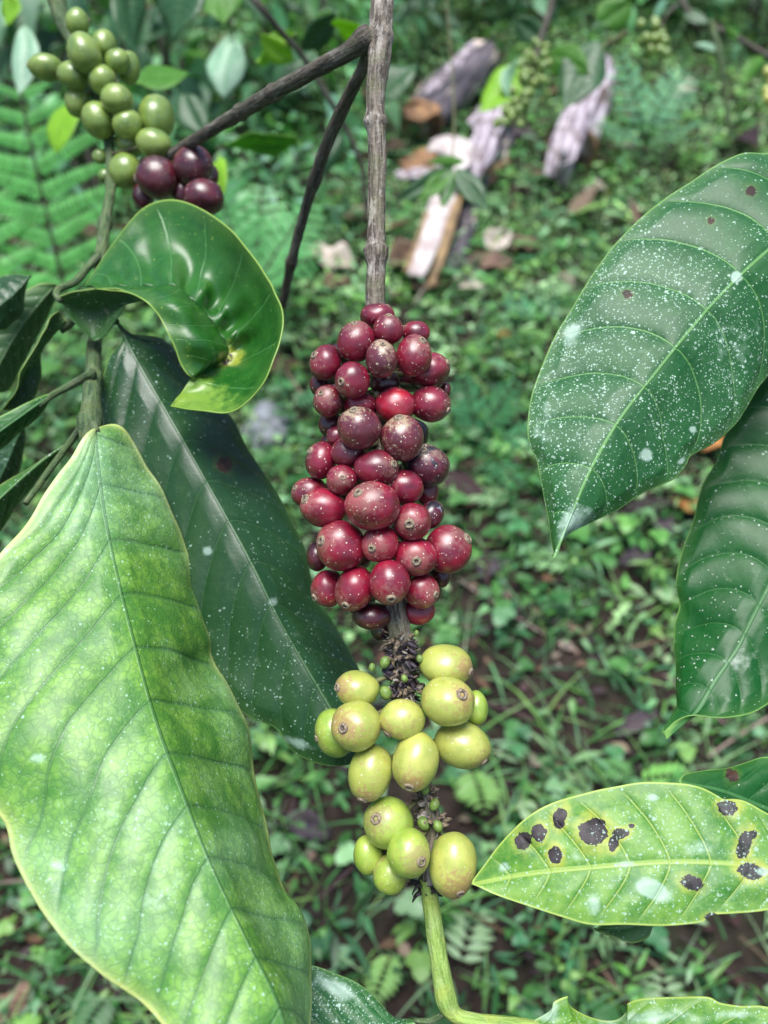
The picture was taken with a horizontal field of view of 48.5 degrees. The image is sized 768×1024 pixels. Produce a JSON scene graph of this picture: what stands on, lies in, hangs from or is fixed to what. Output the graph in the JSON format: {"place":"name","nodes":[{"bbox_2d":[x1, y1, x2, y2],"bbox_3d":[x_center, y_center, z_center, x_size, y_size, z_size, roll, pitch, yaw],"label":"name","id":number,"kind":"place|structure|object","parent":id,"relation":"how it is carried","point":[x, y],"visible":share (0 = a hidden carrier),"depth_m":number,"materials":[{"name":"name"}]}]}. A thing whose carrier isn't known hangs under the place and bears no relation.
{"place":"outdoors","nodes":[
{"label":"outdoors","id":0,"kind":"place"},
{"bbox_2d":[0,0,767,1023],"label":"ground","id":1,"kind":"structure","parent":0,"point":[452,806],"depth_m":0.98,"materials":[{"name":"green plant"}]},
{"bbox_2d":[0,991,27,1022],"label":"dry leaf","id":2,"kind":"object","parent":1,"relation":"on","point":[16,999],"visible":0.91,"depth_m":0.75,"materials":[{"name":"brown plant"}]},
{"bbox_2d":[0,82,122,340],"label":"fern","id":3,"kind":"object","parent":1,"relation":"on","point":[13,226],"visible":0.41,"depth_m":1.00,"materials":[{"name":"green plant"}]},
{"bbox_2d":[0,0,177,149],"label":"shrub","id":4,"kind":"object","parent":1,"relation":"on","point":[31,10],"visible":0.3,"depth_m":1.49,"materials":[{"name":"green plant"}]},
{"bbox_2d":[0,79,211,256],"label":"shrub","id":5,"kind":"object","parent":1,"relation":"on","point":[53,98],"visible":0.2,"depth_m":1.40,"materials":[{"name":"green plant"}]},
{"bbox_2d":[1,0,245,151],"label":"coffee twig","id":6,"kind":"object","parent":1,"relation":"on","point":[226,64],"visible":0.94,"depth_m":0.77,"materials":[{"name":"green plant"}]},
{"bbox_2d":[10,0,308,155],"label":"shrub","id":7,"kind":"object","parent":1,"relation":"on","point":[190,85],"visible":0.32,"depth_m":1.49,"materials":[{"name":"green plant"}]},
{"bbox_2d":[241,399,294,455],"bbox_3d":[-0.159,-0.112,1.181,0.076,0.070,0.114,0,38,0],"label":"stone","id":8,"kind":"object","parent":1,"relation":"on","point":[266,415],"visible":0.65,"depth_m":1.15,"materials":[{"name":"grey stone"}]},
{"bbox_2d":[213,176,324,295],"bbox_3d":[-0.190,-0.392,1.186,0.223,0.140,0.256,0,38,0],"label":"fern","id":9,"kind":"object","parent":1,"relation":"on","point":[261,236],"visible":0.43,"depth_m":1.20,"materials":[{"name":"green plant"}]},
{"bbox_2d":[136,0,417,221],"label":"coffee twig","id":10,"kind":"object","parent":1,"relation":"on","point":[284,58],"visible":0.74,"depth_m":0.65,"materials":[{"name":"green plant"}]},
{"bbox_2d":[137,0,421,143],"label":"shrub","id":11,"kind":"object","parent":1,"relation":"on","point":[280,15],"visible":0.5,"depth_m":1.58,"materials":[{"name":"green plant"}]},
{"bbox_2d":[185,103,391,248],"bbox_3d":[-0.165,-0.588,1.480,0.359,0.180,0.387,0,38,0],"label":"shrub","id":12,"kind":"object","parent":1,"relation":"on","point":[296,175],"visible":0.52,"depth_m":1.41,"materials":[{"name":"green plant"}]},
{"bbox_2d":[282,809,330,840],"bbox_3d":[-0.077,0.310,0.843,0.050,0.022,0.028,0,38,0],"label":"dry leaf","id":13,"kind":"object","parent":1,"relation":"on","point":[311,819],"visible":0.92,"depth_m":0.84,"materials":[{"name":"grey plant"}]},
{"bbox_2d":[305,242,352,271],"bbox_3d":[-0.091,-0.411,1.374,0.083,0.040,0.061,0,38,0],"label":"dry leaf","id":14,"kind":"object","parent":1,"relation":"on","point":[344,253],"visible":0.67,"depth_m":1.38,"materials":[{"name":"beige plant"}]},
{"bbox_2d":[317,272,350,291],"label":"dry leaf","id":15,"kind":"object","parent":1,"relation":"on","point":[346,279],"visible":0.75,"depth_m":1.34,"materials":[{"name":"brown plant"}]},
{"bbox_2d":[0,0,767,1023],"bbox_3d":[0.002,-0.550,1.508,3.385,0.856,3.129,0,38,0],"label":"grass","id":16,"kind":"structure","parent":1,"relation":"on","point":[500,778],"depth_m":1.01,"materials":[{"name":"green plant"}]},
{"bbox_2d":[0,0,767,1023],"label":"leaf litter","id":17,"kind":"object","parent":1,"relation":"on","point":[580,202],"visible":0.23,"depth_m":1.08,"materials":[{"name":"plant"}]},
{"bbox_2d":[361,137,406,161],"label":"dry leaf","id":18,"kind":"object","parent":1,"relation":"on","point":[394,143],"visible":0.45,"depth_m":1.62,"materials":[{"name":"plant"}]},
{"bbox_2d":[0,0,767,1023],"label":"ground cover","id":19,"kind":"object","parent":1,"relation":"on","point":[416,960],"visible":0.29,"depth_m":1.03,"materials":[{"name":"green plant"}]},
{"bbox_2d":[388,237,413,268],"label":"dry leaf","id":20,"kind":"object","parent":1,"relation":"on","point":[399,251],"visible":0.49,"depth_m":1.37,"materials":[{"name":"brown plant"}]},
{"bbox_2d":[291,0,535,56],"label":"shrub","id":21,"kind":"object","parent":1,"relation":"on","point":[410,7],"visible":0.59,"depth_m":1.85,"materials":[{"name":"green plant"}]},
{"bbox_2d":[410,272,452,288],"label":"dry leaf","id":22,"kind":"object","parent":1,"relation":"on","point":[439,281],"visible":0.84,"depth_m":1.32,"materials":[{"name":"brown plant"}]},
{"bbox_2d":[393,0,487,211],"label":"coffee twig","id":23,"kind":"object","parent":1,"relation":"on","point":[444,181],"visible":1,"depth_m":0.79,"materials":[{"name":"green plant"}]},
{"bbox_2d":[400,40,497,142],"bbox_3d":[0.124,-0.832,1.697,0.092,0.145,0.364,17,41,20],"label":"piece of wood","id":24,"kind":"object","parent":1,"relation":"on","point":[430,101],"visible":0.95,"depth_m":1.65,"materials":[{"name":"grey wood"}]},
{"bbox_2d":[132,0,767,1023],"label":"coffee","id":25,"kind":"object","parent":1,"relation":"on","point":[372,438],"depth_m":0.28,"materials":[{"name":"plant"}]},
{"bbox_2d":[0,0,371,1023],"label":"coffee branch","id":26,"kind":"object","parent":25,"relation":"attached to","point":[166,622],"visible":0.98,"depth_m":0.29,"materials":[{"name":"green plant"}]},
{"bbox_2d":[472,782,767,925],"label":"coffee leaf","id":27,"kind":"object","parent":25,"relation":"attached to","point":[655,853],"visible":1,"depth_m":0.26,"materials":[{"name":"green plant"}]},
{"bbox_2d":[594,925,652,942],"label":"coffee leaf","id":28,"kind":"object","parent":25,"relation":"attached to","point":[632,933],"visible":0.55,"depth_m":0.28,"materials":[{"name":"green plant"}]},
{"bbox_2d":[662,377,767,738],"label":"coffee leaf","id":29,"kind":"object","parent":25,"relation":"attached to","point":[720,642],"visible":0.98,"depth_m":0.30,"materials":[{"name":"green plant"}]},
{"bbox_2d":[679,757,767,812],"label":"coffee leaf","id":30,"kind":"object","parent":25,"relation":"attached to","point":[747,781],"visible":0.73,"depth_m":0.28,"materials":[{"name":"green plant"}]},
{"bbox_2d":[394,106,516,287],"bbox_3d":[0.089,-0.578,1.480,0.196,0.153,0.564,11,39,14],"label":"piece of wood","id":31,"kind":"object","parent":1,"relation":"on","point":[478,153],"visible":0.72,"depth_m":1.44,"materials":[{"name":"beige wood"}]},
{"bbox_2d":[453,272,486,290],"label":"dry leaf","id":32,"kind":"object","parent":1,"relation":"on","point":[473,282],"visible":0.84,"depth_m":1.33,"materials":[{"name":"beige plant"}]},
{"bbox_2d":[467,252,511,269],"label":"dry leaf","id":33,"kind":"object","parent":1,"relation":"on","point":[493,259],"visible":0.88,"depth_m":1.38,"materials":[{"name":"brown plant"}]},
{"bbox_2d":[458,255,480,272],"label":"dry leaf","id":34,"kind":"object","parent":33,"relation":"on","point":[467,258],"visible":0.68,"depth_m":1.36,"materials":[{"name":"plant"}]},
{"bbox_2d":[477,551,502,581],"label":"dry leaf","id":35,"kind":"object","parent":1,"relation":"on","point":[495,564],"visible":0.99,"depth_m":1.02,"materials":[{"name":"grey plant"}]},
{"bbox_2d":[451,372,529,488],"bbox_3d":[0.162,-0.112,1.108,0.102,0.098,0.171,-18,41,-21],"label":"fern","id":36,"kind":"object","parent":1,"relation":"on","point":[467,393],"visible":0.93,"depth_m":1.13,"materials":[{"name":"green plant"}]},
{"bbox_2d":[486,173,499,186],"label":"dry leaf","id":37,"kind":"object","parent":1,"relation":"on","point":[494,178],"visible":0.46,"depth_m":1.55,"materials":[{"name":"plant"}]},
{"bbox_2d":[484,227,511,252],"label":"dry leaf","id":38,"kind":"object","parent":1,"relation":"on","point":[488,240],"visible":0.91,"depth_m":1.42,"materials":[{"name":"beige plant"}]},
{"bbox_2d":[497,329,511,338],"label":"dry leaf","id":39,"kind":"object","parent":1,"relation":"on","point":[505,333],"visible":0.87,"depth_m":1.26,"materials":[{"name":"brown plant"}]},
{"bbox_2d":[502,125,534,137],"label":"dry leaf","id":40,"kind":"object","parent":1,"relation":"on","point":[524,129],"visible":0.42,"depth_m":1.65,"materials":[{"name":"plant"}]},
{"bbox_2d":[473,285,567,348],"bbox_3d":[0.208,-0.270,1.279,0.113,0.069,0.227,25,44,28],"label":"fern","id":41,"kind":"object","parent":1,"relation":"on","point":[526,305],"visible":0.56,"depth_m":1.31,"materials":[{"name":"green plant"}]},
{"bbox_2d":[506,234,540,252],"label":"dry leaf","id":42,"kind":"object","parent":1,"relation":"on","point":[521,238],"visible":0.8,"depth_m":1.42,"materials":[{"name":"plant"}]},
{"bbox_2d":[434,0,637,20],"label":"shrub","id":43,"kind":"object","parent":1,"relation":"on","point":[540,6],"visible":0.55,"depth_m":1.86,"materials":[{"name":"green plant"}]},
{"bbox_2d":[530,163,558,180],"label":"dry leaf","id":44,"kind":"object","parent":1,"relation":"on","point":[540,170],"visible":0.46,"depth_m":1.57,"materials":[{"name":"beige plant"}]},
{"bbox_2d":[478,0,632,128],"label":"coffee twig","id":45,"kind":"object","parent":1,"relation":"on","point":[578,72],"visible":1,"depth_m":0.91,"materials":[{"name":"green plant"}]},
{"bbox_2d":[544,54,616,186],"bbox_3d":[0.379,-0.750,1.626,0.089,0.152,0.443,11,39,14],"label":"piece of wood","id":46,"kind":"object","parent":1,"relation":"on","point":[576,131],"visible":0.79,"depth_m":1.55,"materials":[{"name":"grey wood"}]},
{"bbox_2d":[581,180,605,192],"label":"dry leaf","id":47,"kind":"object","parent":1,"relation":"on","point":[589,186],"visible":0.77,"depth_m":1.54,"materials":[{"name":"beige plant"}]},
{"bbox_2d":[615,709,657,737],"bbox_3d":[0.266,0.222,0.894,0.055,0.016,0.018,-18,41,-22],"label":"dry leaf","id":48,"kind":"object","parent":1,"relation":"on","point":[636,721],"visible":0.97,"depth_m":0.89,"materials":[{"name":"grey plant"}]},
{"bbox_2d":[620,544,652,567],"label":"dry leaf","id":49,"kind":"object","parent":1,"relation":"on","point":[629,555],"visible":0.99,"depth_m":1.02,"materials":[{"name":"grey plant"}]},
{"bbox_2d":[629,105,661,120],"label":"dry leaf","id":50,"kind":"object","parent":1,"relation":"on","point":[634,115],"visible":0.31,"depth_m":1.67,"materials":[{"name":"plant"}]},
{"bbox_2d":[593,52,714,149],"bbox_3d":[0.507,-0.759,1.583,0.209,0.136,0.206,11,39,14],"label":"fern","id":51,"kind":"object","parent":1,"relation":"on","point":[642,113],"visible":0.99,"depth_m":1.62,"materials":[{"name":"green plant"}]},
{"bbox_2d":[547,0,764,32],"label":"shrub","id":52,"kind":"object","parent":1,"relation":"on","point":[660,8],"visible":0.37,"depth_m":1.90,"materials":[{"name":"green plant"}]},
{"bbox_2d":[649,511,673,538],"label":"dry leaf","id":53,"kind":"object","parent":1,"relation":"on","point":[665,523],"visible":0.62,"depth_m":1.04,"materials":[{"name":"grey plant"}]},
{"bbox_2d":[671,78,697,98],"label":"dry leaf","id":54,"kind":"object","parent":1,"relation":"on","point":[688,88],"visible":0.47,"depth_m":1.73,"materials":[{"name":"plant"}]},
{"bbox_2d":[672,495,697,512],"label":"dry leaf","id":55,"kind":"object","parent":1,"relation":"on","point":[684,502],"visible":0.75,"depth_m":1.06,"materials":[{"name":"orange plant"}]},
{"bbox_2d":[632,0,767,63],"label":"shrub","id":56,"kind":"object","parent":1,"relation":"on","point":[756,9],"visible":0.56,"depth_m":1.89,"materials":[{"name":"green plant"}]},
{"bbox_2d":[636,0,767,136],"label":"coffee twig","id":57,"kind":"object","parent":1,"relation":"on","point":[657,41],"visible":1,"depth_m":0.95,"materials":[{"name":"green plant"}]},
{"bbox_2d":[700,435,724,451],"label":"dry leaf","id":58,"kind":"object","parent":1,"relation":"on","point":[718,443],"visible":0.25,"depth_m":1.13,"materials":[{"name":"orange plant"}]}
]}

